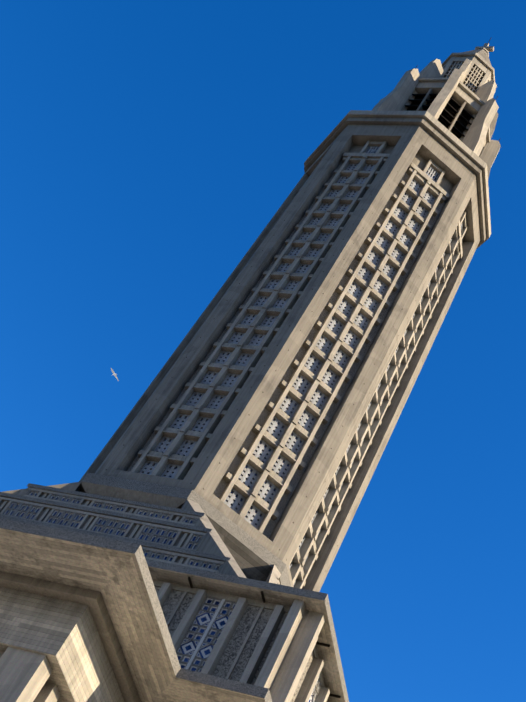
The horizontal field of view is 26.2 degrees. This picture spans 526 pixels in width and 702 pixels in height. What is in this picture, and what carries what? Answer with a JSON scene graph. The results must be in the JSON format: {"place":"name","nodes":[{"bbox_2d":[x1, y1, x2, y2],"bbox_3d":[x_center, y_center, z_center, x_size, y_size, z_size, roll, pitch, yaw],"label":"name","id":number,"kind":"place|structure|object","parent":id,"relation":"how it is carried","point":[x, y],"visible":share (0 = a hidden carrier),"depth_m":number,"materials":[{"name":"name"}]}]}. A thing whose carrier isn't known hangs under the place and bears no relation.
{"place":"outdoors","nodes":[
{"label":"outdoors","id":0,"kind":"place"},
{"bbox_2d":[0,0,525,701],"label":"sky","id":1,"kind":"structure","parent":0,"point":[146,146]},
{"bbox_3d":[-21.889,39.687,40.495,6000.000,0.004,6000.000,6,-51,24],"label":"ground","id":2,"kind":"structure","parent":0,"visible":0},
{"bbox_2d":[0,518,271,701],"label":"facade","id":3,"kind":"structure","parent":2,"relation":"on","point":[82,618],"depth_m":38.28,"materials":[{"name":"concrete"}]},
{"bbox_2d":[146,559,348,701],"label":"tier","id":4,"kind":"object","parent":2,"relation":"on","point":[279,641],"visible":0.38,"depth_m":44.85,"materials":[{"name":"concrete"}]},
{"bbox_2d":[0,481,229,572],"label":"stepped roof","id":5,"kind":"structure","parent":4,"relation":"on","point":[160,528],"depth_m":61.86,"materials":[{"name":"concrete"}]},
{"bbox_2d":[3,482,280,583],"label":"trompe struts","id":6,"kind":"object","parent":4,"relation":"on","point":[244,561],"visible":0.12,"depth_m":64.55,"materials":[{"name":"concrete"}]},
{"bbox_2d":[277,575,283,584],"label":"stepped roof","id":7,"kind":"structure","parent":4,"relation":"on","point":[280,580],"depth_m":62.19,"materials":[{"name":"concrete"}]},
{"bbox_2d":[79,37,500,591],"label":"tower","id":8,"kind":"structure","parent":4,"relation":"on","point":[261,418],"depth_m":81.37,"materials":[{"name":"concrete"}]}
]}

